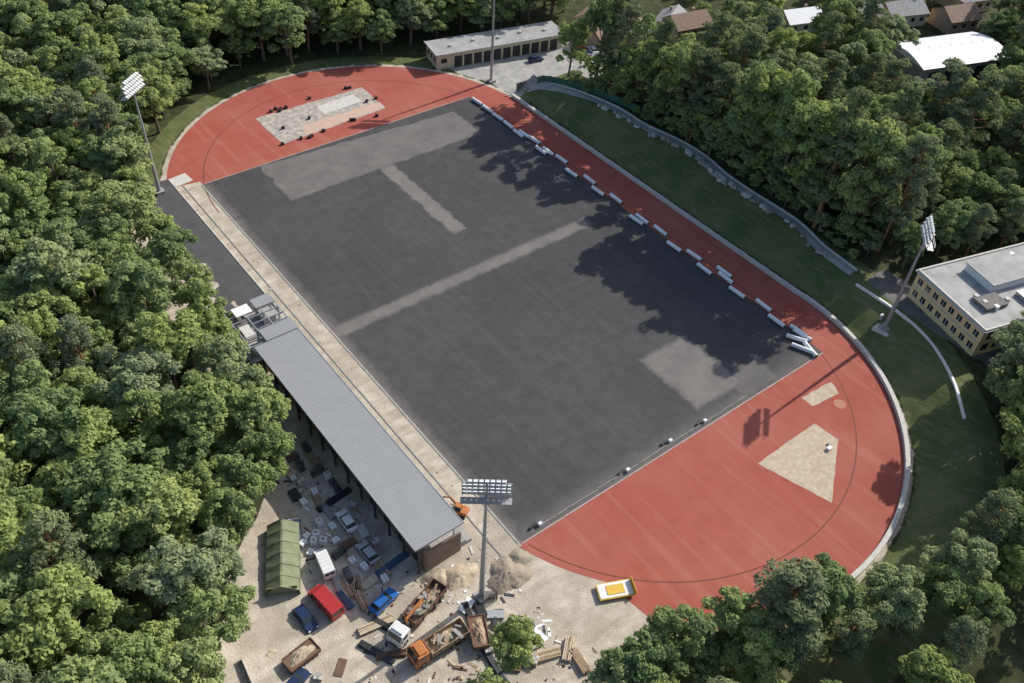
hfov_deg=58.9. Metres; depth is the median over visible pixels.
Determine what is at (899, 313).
crest kerb
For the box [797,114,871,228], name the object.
pine tree
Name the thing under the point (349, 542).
board stack
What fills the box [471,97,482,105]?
turf roll
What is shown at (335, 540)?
cement bag pallet
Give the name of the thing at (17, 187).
deciduous tree
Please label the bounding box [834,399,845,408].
throwing circle
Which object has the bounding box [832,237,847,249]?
deciduous shrub
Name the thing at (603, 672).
deciduous tree
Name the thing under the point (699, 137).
deciduous shrub
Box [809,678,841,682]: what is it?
deciduous tree
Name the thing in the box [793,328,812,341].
turf roll
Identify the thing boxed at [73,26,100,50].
pine tree
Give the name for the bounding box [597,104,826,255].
stone edge blocks
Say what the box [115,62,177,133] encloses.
deciduous tree
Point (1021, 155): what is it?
deciduous tree
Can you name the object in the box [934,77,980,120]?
deciduous tree
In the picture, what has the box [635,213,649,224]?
turf roll
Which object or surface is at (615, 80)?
deciduous tree
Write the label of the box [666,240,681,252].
turf roll
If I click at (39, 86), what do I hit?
deciduous tree
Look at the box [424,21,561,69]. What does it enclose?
garage building
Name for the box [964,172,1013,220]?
deciduous tree
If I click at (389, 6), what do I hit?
deciduous tree
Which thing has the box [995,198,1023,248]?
pine tree
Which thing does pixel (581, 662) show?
timber stack
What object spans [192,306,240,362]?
deciduous tree
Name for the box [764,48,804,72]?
deciduous tree
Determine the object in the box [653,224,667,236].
turf roll
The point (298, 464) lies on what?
scaffold frame stack
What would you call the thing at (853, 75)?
deciduous tree
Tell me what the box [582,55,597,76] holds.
deciduous tree
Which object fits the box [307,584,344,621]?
red van
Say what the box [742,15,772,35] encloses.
deciduous tree
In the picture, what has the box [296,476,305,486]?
concrete block pallet
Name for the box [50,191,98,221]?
deciduous tree
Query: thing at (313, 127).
jump area sand
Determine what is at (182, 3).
pine tree
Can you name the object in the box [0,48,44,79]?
deciduous tree
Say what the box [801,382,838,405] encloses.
runway sand
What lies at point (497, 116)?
turf roll
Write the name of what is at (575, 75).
deciduous shrub
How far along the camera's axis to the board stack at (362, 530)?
134.64 m
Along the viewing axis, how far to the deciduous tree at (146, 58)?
206.55 m
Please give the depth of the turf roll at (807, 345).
167.87 m
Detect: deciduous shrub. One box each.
[568,70,582,82]
[580,77,596,91]
[594,81,606,92]
[607,85,619,96]
[633,106,641,113]
[640,108,656,122]
[663,115,678,131]
[692,128,706,144]
[705,138,715,152]
[716,146,729,159]
[725,158,740,169]
[736,165,753,178]
[748,172,764,189]
[764,183,778,196]
[777,187,797,206]
[788,195,804,212]
[804,207,816,223]
[810,211,835,232]
[824,230,833,240]
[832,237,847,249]
[847,248,859,258]
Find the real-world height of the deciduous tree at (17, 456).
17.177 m
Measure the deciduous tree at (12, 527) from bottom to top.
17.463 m
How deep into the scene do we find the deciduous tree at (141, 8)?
224.21 m
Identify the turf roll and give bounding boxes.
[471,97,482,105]
[482,104,493,113]
[492,112,503,121]
[503,120,514,129]
[513,128,524,138]
[518,129,529,138]
[530,135,540,144]
[535,145,546,155]
[542,146,554,156]
[555,154,568,164]
[565,167,578,177]
[583,174,596,184]
[591,185,604,196]
[609,193,622,203]
[629,214,643,225]
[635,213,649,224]
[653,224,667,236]
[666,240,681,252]
[686,249,702,261]
[696,262,712,275]
[716,265,732,278]
[718,271,733,284]
[728,285,745,298]
[755,298,772,311]
[767,313,785,327]
[786,333,807,341]
[789,324,808,335]
[791,342,812,353]
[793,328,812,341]
[803,341,817,357]
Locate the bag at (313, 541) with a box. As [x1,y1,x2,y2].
[310,537,317,545]
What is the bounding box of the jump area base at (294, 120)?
[256,87,384,143]
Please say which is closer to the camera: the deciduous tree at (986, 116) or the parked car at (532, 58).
the deciduous tree at (986, 116)
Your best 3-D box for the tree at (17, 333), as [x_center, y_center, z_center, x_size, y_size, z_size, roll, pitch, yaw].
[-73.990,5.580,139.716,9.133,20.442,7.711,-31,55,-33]
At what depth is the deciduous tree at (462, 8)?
249.01 m
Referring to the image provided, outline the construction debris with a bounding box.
[197,200,572,682]
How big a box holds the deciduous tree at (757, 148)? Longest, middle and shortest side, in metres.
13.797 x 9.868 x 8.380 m
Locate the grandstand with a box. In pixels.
[254,328,471,573]
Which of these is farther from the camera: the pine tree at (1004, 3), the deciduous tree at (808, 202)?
the pine tree at (1004, 3)
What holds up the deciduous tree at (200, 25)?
on the ground
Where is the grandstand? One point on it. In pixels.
(417, 512)
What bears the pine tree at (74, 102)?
on the ground
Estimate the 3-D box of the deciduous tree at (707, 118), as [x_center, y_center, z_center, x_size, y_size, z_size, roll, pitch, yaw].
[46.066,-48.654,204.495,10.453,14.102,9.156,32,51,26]
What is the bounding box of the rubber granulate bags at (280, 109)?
[269,86,378,145]
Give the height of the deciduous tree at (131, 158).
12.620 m
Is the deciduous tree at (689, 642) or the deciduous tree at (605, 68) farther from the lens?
the deciduous tree at (605, 68)
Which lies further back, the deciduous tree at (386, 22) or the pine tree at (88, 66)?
the deciduous tree at (386, 22)
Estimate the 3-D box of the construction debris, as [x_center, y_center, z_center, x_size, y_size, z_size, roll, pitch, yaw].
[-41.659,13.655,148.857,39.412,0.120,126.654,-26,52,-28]
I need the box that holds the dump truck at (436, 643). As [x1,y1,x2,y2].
[406,617,469,669]
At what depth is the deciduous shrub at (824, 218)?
185.51 m
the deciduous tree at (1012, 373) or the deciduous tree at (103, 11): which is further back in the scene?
the deciduous tree at (103, 11)
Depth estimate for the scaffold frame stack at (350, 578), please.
128.62 m
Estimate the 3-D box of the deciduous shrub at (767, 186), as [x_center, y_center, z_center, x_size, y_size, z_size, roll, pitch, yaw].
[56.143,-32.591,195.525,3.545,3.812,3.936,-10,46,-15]
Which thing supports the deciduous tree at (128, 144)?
on the ground
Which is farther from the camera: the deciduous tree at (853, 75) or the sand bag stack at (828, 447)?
the deciduous tree at (853, 75)
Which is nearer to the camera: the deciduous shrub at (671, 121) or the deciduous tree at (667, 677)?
the deciduous tree at (667, 677)
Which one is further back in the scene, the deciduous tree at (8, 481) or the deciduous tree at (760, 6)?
the deciduous tree at (760, 6)
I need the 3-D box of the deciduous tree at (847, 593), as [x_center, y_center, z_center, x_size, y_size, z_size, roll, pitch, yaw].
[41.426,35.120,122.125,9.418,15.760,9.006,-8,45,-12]
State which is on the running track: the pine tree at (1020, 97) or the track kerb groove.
the track kerb groove
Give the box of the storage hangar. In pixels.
[888,32,1009,83]
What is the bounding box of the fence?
[537,75,656,122]
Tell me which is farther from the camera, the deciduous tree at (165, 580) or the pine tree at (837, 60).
the pine tree at (837, 60)
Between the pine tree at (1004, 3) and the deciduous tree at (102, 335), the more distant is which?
the pine tree at (1004, 3)
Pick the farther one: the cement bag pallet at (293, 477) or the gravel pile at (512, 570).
the cement bag pallet at (293, 477)
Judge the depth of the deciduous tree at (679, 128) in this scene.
209.96 m
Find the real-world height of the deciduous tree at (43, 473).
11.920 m
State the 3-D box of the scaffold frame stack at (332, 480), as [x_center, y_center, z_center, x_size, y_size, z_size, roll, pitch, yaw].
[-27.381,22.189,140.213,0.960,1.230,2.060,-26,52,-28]
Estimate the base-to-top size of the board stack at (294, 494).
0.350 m
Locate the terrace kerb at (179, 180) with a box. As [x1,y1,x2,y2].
[168,173,280,311]
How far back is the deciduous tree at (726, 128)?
198.56 m
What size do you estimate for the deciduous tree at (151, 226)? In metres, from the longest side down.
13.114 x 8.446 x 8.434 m
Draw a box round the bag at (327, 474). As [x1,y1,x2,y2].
[323,470,331,479]
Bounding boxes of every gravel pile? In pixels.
[416,569,440,584]
[486,547,533,598]
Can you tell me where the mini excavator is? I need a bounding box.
[443,496,469,519]
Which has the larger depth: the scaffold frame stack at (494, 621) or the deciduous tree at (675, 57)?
the deciduous tree at (675, 57)
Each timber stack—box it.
[285,459,296,478]
[304,451,321,466]
[312,493,328,506]
[337,578,354,597]
[350,581,368,610]
[352,574,364,590]
[357,613,394,635]
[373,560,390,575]
[532,647,561,662]
[561,635,574,662]
[570,646,590,673]
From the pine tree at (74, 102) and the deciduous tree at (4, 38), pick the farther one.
the deciduous tree at (4, 38)
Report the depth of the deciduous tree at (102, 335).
147.50 m
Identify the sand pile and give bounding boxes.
[265,649,277,657]
[436,563,478,590]
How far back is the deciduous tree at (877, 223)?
182.49 m
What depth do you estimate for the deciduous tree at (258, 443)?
132.95 m
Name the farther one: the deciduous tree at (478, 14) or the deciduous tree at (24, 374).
the deciduous tree at (478, 14)
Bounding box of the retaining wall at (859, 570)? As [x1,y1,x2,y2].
[511,93,909,578]
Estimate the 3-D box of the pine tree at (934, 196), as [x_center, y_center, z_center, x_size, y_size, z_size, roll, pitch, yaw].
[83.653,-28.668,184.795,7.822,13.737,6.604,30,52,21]
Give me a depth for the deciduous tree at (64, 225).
160.91 m
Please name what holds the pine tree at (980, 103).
on the ground
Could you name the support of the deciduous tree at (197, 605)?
on the ground
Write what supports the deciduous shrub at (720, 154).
on the ground
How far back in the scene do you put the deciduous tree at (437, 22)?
245.49 m
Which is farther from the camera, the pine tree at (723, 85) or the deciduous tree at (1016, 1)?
the deciduous tree at (1016, 1)
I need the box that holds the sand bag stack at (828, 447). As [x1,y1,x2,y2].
[826,442,832,450]
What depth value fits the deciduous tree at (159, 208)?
177.42 m
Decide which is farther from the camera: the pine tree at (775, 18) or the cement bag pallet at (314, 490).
the pine tree at (775, 18)
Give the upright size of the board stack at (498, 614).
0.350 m
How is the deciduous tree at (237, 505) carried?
on the ground
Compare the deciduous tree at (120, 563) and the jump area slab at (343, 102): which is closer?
the deciduous tree at (120, 563)
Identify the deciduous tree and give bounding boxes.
[0,0,24,45]
[0,0,49,40]
[0,26,25,45]
[0,31,15,55]
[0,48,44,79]
[0,55,12,105]
[0,65,59,127]
[0,78,45,137]
[0,113,16,136]
[0,135,34,173]
[0,159,21,214]
[0,167,52,218]
[0,208,11,247]
[0,215,19,253]
[0,217,49,261]
[0,230,17,274]
[0,268,32,290]
[0,275,30,320]
[0,299,38,332]
[0,320,41,372]
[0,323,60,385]
[0,358,62,429]
[0,419,48,477]
[0,453,28,501]
[0,484,67,544]
[0,496,57,568]
[0,541,41,633]
[0,561,120,675]
[0,631,61,679]
[1,197,76,240]
[3,283,79,337]
[4,12,47,73]
[5,232,100,313]
[5,386,84,458]
[9,314,70,386]
[11,128,55,170]
[21,45,69,78]
[21,91,67,138]
[24,126,75,179]
[24,216,106,264]
[25,9,85,76]
[27,136,80,208]
[28,449,78,507]
[33,71,69,106]
[41,405,131,465]
[42,654,127,682]
[43,457,81,510]
[47,127,97,173]
[48,0,105,21]
[49,47,111,81]
[50,21,89,55]
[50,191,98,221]
[50,366,110,418]
[53,182,93,216]
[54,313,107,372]
[55,315,121,370]
[55,437,175,548]
[56,76,124,129]
[59,78,80,91]
[63,2,103,32]
[65,263,120,331]
[69,166,113,196]
[69,212,141,262]
[71,215,97,228]
[73,628,138,664]
[74,507,119,552]
[76,134,135,181]
[78,180,158,233]
[79,29,122,79]
[83,524,170,587]
[84,48,136,93]
[85,598,151,655]
[86,3,107,17]
[88,232,143,278]
[89,344,182,415]
[93,343,124,401]
[94,88,141,127]
[95,0,117,16]
[95,125,153,194]
[96,6,133,46]
[98,4,128,39]
[100,112,148,141]
[100,251,165,307]
[101,385,152,435]
[102,112,142,141]
[103,260,177,340]
[106,387,187,462]
[108,31,131,59]
[108,633,172,682]
[109,165,152,193]
[111,155,141,171]
[112,0,161,12]
[112,475,202,566]
[113,14,162,58]
[113,76,149,114]
[115,17,172,58]
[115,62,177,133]
[115,534,229,615]
[118,320,146,353]
[126,51,162,75]
[129,0,165,47]
[129,0,180,45]
[131,51,179,114]
[132,214,179,247]
[132,308,210,389]
[133,185,163,239]
[134,618,191,680]
[139,227,200,275]
[141,447,188,495]
[148,42,202,101]
[156,27,188,77]
[157,19,196,65]
[157,635,226,682]
[161,369,250,451]
[161,427,240,477]
[163,10,184,30]
[166,578,256,655]
[167,257,214,306]
[176,276,234,328]
[177,459,236,525]
[180,2,235,42]
[184,0,218,43]
[184,44,227,88]
[187,525,246,591]
[188,0,223,37]
[191,333,250,377]
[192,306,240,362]
[193,37,221,79]
[197,486,256,550]
[212,0,261,36]
[213,358,273,418]
[217,453,276,516]
[218,28,253,67]
[222,0,283,60]
[224,380,290,437]
[236,419,296,484]
[244,0,268,45]
[259,0,308,56]
[260,2,308,64]
[301,0,353,42]
[306,2,325,36]
[318,9,352,52]
[336,0,374,50]
[345,0,377,36]
[360,8,401,54]
[372,0,407,40]
[391,0,437,44]
[394,0,425,36]
[422,0,450,38]
[424,0,446,8]
[439,0,480,31]
[446,0,464,21]
[460,667,510,682]
[465,0,498,29]
[467,0,496,31]
[488,0,524,28]
[488,613,543,672]
[509,0,546,24]
[549,0,569,21]
[555,20,590,76]
[574,0,632,80]
[574,49,588,68]
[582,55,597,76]
[582,647,642,682]
[594,60,613,87]
[599,57,614,69]
[602,624,684,682]
[611,12,662,103]
[611,76,628,95]
[618,40,657,88]
[624,88,642,103]
[628,76,644,88]
[633,671,679,682]
[643,94,658,114]
[646,603,722,682]
[648,87,671,118]
[649,67,695,115]
[653,40,695,120]
[669,76,704,113]
[674,105,703,140]
[675,116,689,136]
[676,32,696,54]
[686,0,699,10]
[696,1,714,18]
[697,97,732,149]
[699,121,728,155]
[700,585,765,664]
[708,48,746,81]
[711,17,741,35]
[718,66,754,100]
[719,0,734,12]
[719,112,747,159]
[719,605,794,682]
[722,134,747,158]
[724,59,789,172]
[725,29,746,47]
[730,1,761,29]
[733,145,757,176]
[736,64,817,180]
[742,1,785,33]
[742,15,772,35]
[745,133,778,172]
[750,149,778,178]
[753,0,787,11]
[760,27,799,67]
[762,68,847,193]
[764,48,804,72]
[767,154,799,198]
[776,100,842,208]
[788,30,817,64]
[792,551,866,632]
[797,179,825,208]
[798,52,845,95]
[802,39,836,59]
[807,0,828,6]
[808,0,856,51]
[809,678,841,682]
[824,42,877,98]
[828,115,900,210]
[830,211,856,235]
[835,207,873,243]
[838,28,896,77]
[839,94,850,109]
[840,128,927,241]
[841,179,904,216]
[842,78,874,97]
[844,36,872,71]
[848,99,884,120]
[851,562,927,634]
[859,230,884,254]
[866,13,920,69]
[867,201,891,230]
[872,92,898,119]
[882,211,899,239]
[893,221,924,268]
[894,76,937,124]
[896,86,942,121]
[898,643,974,682]
[900,130,952,195]
[901,123,954,187]
[905,118,933,133]
[909,562,970,622]
[918,527,999,589]
[932,199,971,255]
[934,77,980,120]
[937,166,974,206]
[938,196,988,242]
[944,147,980,171]
[953,579,1016,638]
[963,100,1010,151]
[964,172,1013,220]
[973,146,1018,185]
[974,543,1023,590]
[979,95,1022,149]
[980,10,1010,37]
[982,364,1023,400]
[983,64,1023,100]
[986,319,1023,403]
[990,7,1023,42]
[991,326,1022,367]
[993,15,1019,46]
[994,43,1023,69]
[994,134,1023,194]
[994,184,1023,238]
[994,364,1023,432]
[996,400,1023,469]
[996,468,1023,496]
[996,489,1023,553]
[1003,403,1023,459]
[1008,37,1023,64]
[1009,0,1023,33]
[1011,443,1023,489]
[1018,3,1023,12]
[1018,135,1023,184]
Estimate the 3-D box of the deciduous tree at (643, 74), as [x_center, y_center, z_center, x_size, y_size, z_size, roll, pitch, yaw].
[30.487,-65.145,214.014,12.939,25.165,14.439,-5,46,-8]
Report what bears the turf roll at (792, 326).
on the running track
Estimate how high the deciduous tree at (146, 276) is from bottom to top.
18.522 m
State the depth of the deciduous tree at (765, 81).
184.50 m
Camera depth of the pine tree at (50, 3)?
226.12 m
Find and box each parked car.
[286,666,311,682]
[291,603,319,633]
[335,508,358,533]
[355,540,380,565]
[367,586,399,616]
[527,55,543,62]
[588,46,598,53]
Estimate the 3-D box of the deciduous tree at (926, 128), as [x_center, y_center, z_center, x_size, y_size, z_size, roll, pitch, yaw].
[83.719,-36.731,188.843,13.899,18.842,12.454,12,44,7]
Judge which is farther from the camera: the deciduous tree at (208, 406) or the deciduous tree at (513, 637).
the deciduous tree at (208, 406)
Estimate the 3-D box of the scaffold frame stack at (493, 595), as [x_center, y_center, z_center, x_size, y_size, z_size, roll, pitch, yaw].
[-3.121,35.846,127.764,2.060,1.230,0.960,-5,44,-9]
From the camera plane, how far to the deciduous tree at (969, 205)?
180.60 m
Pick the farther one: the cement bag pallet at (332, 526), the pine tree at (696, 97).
the pine tree at (696, 97)
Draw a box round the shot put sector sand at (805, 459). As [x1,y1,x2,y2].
[758,424,837,502]
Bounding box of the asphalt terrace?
[151,180,276,316]
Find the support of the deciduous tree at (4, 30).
on the ground
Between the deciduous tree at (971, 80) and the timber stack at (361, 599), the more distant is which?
the deciduous tree at (971, 80)
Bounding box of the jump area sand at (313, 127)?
[302,103,382,134]
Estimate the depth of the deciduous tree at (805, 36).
220.46 m
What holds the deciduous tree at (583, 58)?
on the ground
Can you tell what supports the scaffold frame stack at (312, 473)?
on the ground
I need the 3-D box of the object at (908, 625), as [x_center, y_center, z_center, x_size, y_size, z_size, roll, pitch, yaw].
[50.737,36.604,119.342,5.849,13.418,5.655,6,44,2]
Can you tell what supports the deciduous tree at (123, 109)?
on the ground
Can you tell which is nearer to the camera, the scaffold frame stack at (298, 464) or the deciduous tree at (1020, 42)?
the scaffold frame stack at (298, 464)
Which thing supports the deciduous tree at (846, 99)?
on the ground
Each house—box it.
[573,1,600,28]
[580,26,606,49]
[655,4,686,33]
[660,7,712,41]
[777,3,821,34]
[822,0,884,26]
[883,0,929,27]
[927,0,982,34]
[938,0,992,11]
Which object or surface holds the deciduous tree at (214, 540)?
on the ground
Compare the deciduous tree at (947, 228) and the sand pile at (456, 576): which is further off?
the deciduous tree at (947, 228)
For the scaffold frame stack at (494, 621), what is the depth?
124.60 m
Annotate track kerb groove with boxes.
[203,80,856,582]
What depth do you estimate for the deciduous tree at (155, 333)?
142.66 m
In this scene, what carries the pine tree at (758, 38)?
on the ground
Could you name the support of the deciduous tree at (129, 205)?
on the ground
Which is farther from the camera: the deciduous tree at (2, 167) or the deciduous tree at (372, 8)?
the deciduous tree at (372, 8)
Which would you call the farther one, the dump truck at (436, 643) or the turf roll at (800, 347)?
the turf roll at (800, 347)
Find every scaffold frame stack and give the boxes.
[294,457,305,472]
[301,441,311,453]
[310,464,324,478]
[329,478,340,492]
[331,545,346,560]
[342,566,353,581]
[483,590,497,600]
[490,616,503,626]
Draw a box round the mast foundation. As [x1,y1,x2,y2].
[871,313,888,336]
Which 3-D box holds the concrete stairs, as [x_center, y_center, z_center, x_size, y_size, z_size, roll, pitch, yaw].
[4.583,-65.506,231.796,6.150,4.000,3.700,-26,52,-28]
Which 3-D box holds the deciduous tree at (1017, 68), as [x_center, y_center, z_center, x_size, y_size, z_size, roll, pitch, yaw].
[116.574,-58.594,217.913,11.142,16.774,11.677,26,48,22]
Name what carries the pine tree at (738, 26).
on the ground
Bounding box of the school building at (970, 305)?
[907,242,1023,355]
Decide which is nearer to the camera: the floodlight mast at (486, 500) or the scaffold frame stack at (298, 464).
the floodlight mast at (486, 500)
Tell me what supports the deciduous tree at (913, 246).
on the ground
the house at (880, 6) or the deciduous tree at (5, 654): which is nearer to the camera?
the deciduous tree at (5, 654)
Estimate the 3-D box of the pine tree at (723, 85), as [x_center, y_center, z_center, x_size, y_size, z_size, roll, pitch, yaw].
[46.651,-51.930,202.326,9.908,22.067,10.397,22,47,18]
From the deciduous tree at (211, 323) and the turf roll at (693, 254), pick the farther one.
the turf roll at (693, 254)
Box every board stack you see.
[285,451,299,462]
[288,488,301,502]
[333,658,347,676]
[339,536,356,551]
[357,523,370,538]
[361,573,379,589]
[458,597,474,613]
[474,602,486,616]
[486,610,503,618]
[534,627,548,643]
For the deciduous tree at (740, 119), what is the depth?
188.63 m
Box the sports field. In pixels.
[203,97,821,542]
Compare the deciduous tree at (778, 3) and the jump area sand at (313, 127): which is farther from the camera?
the deciduous tree at (778, 3)
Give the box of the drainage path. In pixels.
[528,82,855,274]
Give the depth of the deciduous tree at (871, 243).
180.68 m
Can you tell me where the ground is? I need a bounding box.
[0,0,1023,682]
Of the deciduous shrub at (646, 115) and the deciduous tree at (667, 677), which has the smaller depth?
the deciduous tree at (667, 677)
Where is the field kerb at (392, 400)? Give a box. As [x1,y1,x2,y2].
[182,96,822,556]
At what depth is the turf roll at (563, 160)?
209.98 m
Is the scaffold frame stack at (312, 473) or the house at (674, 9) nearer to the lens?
the scaffold frame stack at (312, 473)
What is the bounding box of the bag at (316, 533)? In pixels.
[312,529,319,537]
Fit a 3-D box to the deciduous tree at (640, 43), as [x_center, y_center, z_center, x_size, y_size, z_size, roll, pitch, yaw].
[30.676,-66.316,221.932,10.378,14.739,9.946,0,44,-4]
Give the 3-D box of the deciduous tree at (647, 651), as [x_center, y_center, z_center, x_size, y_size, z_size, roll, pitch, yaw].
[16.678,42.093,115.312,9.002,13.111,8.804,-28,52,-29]
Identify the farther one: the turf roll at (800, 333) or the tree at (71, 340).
the turf roll at (800, 333)
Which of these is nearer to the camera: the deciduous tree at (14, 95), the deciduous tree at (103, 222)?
the deciduous tree at (103, 222)
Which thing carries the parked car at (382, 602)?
on the ground
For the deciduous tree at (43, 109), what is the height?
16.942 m
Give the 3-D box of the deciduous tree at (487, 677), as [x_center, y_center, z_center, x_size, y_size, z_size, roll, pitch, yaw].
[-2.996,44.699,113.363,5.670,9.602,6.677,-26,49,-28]
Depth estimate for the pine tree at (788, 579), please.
114.28 m
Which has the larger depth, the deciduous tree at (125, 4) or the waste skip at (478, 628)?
the deciduous tree at (125, 4)
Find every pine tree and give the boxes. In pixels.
[0,112,17,161]
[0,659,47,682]
[17,509,101,613]
[31,0,58,29]
[49,86,97,170]
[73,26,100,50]
[74,54,114,93]
[86,92,129,140]
[164,0,193,18]
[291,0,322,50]
[601,0,628,86]
[610,4,643,96]
[641,17,676,88]
[647,21,668,42]
[673,46,710,131]
[679,37,693,60]
[683,88,704,141]
[686,47,727,104]
[693,9,739,87]
[694,675,739,682]
[699,61,745,149]
[721,22,768,83]
[729,22,745,34]
[735,5,752,23]
[739,0,763,16]
[739,25,771,66]
[744,556,830,658]
[750,4,784,56]
[759,595,824,674]
[765,53,782,68]
[782,150,805,181]
[786,126,821,186]
[788,59,822,104]
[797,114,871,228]
[807,10,846,58]
[814,0,848,27]
[816,50,848,106]
[821,85,875,210]
[822,608,877,664]
[839,0,865,36]
[847,0,890,43]
[855,52,887,94]
[870,58,912,95]
[870,120,909,207]
[872,135,942,251]
[874,108,900,123]
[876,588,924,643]
[884,81,925,136]
[887,193,919,244]
[906,173,945,221]
[910,56,973,126]
[931,118,964,177]
[935,107,975,160]
[935,615,988,671]
[942,69,1008,149]
[958,487,1021,549]
[960,203,998,256]
[986,167,1018,222]
[991,0,1016,22]
[992,68,1019,104]
[992,105,1023,162]
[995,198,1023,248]
[998,104,1023,152]
[1004,66,1023,115]
[1005,19,1023,43]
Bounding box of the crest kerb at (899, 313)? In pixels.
[855,283,965,418]
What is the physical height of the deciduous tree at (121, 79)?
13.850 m
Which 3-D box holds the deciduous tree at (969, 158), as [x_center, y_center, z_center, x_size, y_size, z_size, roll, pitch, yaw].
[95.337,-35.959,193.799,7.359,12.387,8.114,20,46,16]
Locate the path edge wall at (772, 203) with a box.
[530,82,857,270]
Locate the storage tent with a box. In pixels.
[265,519,300,597]
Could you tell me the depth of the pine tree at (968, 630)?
113.69 m
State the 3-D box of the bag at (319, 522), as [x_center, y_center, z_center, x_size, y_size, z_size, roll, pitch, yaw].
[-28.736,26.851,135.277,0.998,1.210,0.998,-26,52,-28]
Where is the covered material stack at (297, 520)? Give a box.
[288,518,300,537]
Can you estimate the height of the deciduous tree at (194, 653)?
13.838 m
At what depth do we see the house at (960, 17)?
260.78 m
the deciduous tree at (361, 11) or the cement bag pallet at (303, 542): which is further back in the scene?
the deciduous tree at (361, 11)
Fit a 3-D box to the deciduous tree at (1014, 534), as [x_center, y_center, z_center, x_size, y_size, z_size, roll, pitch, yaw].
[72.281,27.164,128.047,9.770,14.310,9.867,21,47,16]
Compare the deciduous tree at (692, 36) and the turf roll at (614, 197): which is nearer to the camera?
the turf roll at (614, 197)
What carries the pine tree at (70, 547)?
on the ground
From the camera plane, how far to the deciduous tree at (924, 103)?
197.86 m
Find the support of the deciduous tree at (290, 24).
on the ground
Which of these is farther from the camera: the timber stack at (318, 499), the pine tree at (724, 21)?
the pine tree at (724, 21)
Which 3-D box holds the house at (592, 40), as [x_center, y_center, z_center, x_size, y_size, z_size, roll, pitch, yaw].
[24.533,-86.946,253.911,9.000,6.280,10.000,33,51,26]
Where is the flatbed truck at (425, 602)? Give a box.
[386,578,446,649]
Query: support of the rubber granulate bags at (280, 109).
on the jump area base at (294, 120)
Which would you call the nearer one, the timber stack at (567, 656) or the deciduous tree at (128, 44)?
the timber stack at (567, 656)
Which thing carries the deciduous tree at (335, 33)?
on the ground
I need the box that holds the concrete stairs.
[516,73,538,92]
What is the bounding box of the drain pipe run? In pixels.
[529,396,744,529]
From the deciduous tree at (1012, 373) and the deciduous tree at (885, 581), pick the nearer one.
the deciduous tree at (885, 581)
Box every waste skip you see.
[281,637,320,673]
[467,613,490,649]
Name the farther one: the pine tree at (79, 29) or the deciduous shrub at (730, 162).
the pine tree at (79, 29)
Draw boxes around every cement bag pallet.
[290,473,296,481]
[299,497,307,506]
[300,538,307,547]
[302,531,311,539]
[306,548,314,556]
[310,487,318,494]
[328,521,336,530]
[331,536,340,545]
[348,556,356,565]
[359,561,368,571]
[380,573,389,583]
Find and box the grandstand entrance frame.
[223,293,298,370]
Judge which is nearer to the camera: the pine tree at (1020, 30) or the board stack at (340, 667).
the board stack at (340, 667)
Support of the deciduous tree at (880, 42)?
on the ground
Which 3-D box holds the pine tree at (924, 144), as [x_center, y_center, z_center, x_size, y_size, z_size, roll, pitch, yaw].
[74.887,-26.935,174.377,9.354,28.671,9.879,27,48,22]
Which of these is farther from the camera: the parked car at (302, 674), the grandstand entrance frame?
the grandstand entrance frame
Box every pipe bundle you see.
[315,486,351,512]
[319,501,335,519]
[331,571,342,591]
[336,589,354,609]
[357,639,395,665]
[371,616,390,631]
[373,550,409,577]
[376,649,405,660]
[461,601,473,620]
[480,648,508,680]
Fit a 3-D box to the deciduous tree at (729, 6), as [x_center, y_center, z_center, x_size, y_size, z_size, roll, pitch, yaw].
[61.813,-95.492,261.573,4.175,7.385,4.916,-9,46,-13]
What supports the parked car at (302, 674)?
on the ground
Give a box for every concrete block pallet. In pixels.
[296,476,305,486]
[313,672,323,681]
[348,500,357,510]
[370,536,379,547]
[484,647,493,654]
[531,654,538,666]
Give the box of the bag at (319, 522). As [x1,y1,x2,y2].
[315,517,323,526]
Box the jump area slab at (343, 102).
[317,94,360,113]
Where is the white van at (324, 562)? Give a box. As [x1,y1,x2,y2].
[313,548,335,579]
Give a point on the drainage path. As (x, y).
(831, 257)
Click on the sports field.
(481, 291)
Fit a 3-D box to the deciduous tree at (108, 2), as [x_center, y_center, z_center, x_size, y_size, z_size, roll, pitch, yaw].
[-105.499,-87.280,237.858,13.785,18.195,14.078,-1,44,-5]
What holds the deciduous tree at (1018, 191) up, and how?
on the ground
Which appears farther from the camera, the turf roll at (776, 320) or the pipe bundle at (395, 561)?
the turf roll at (776, 320)
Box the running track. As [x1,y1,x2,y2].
[167,66,903,628]
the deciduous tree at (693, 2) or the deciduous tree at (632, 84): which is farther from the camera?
the deciduous tree at (693, 2)
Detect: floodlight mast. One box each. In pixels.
[119,71,164,195]
[460,479,512,602]
[486,0,495,83]
[878,214,935,331]
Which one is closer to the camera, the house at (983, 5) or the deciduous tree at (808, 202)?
the deciduous tree at (808, 202)
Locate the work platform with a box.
[595,576,636,600]
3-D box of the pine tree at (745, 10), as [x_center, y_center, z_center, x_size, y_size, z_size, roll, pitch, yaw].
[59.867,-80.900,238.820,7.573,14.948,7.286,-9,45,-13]
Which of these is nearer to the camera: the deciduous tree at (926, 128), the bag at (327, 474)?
the bag at (327, 474)
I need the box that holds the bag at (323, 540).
[319,535,327,545]

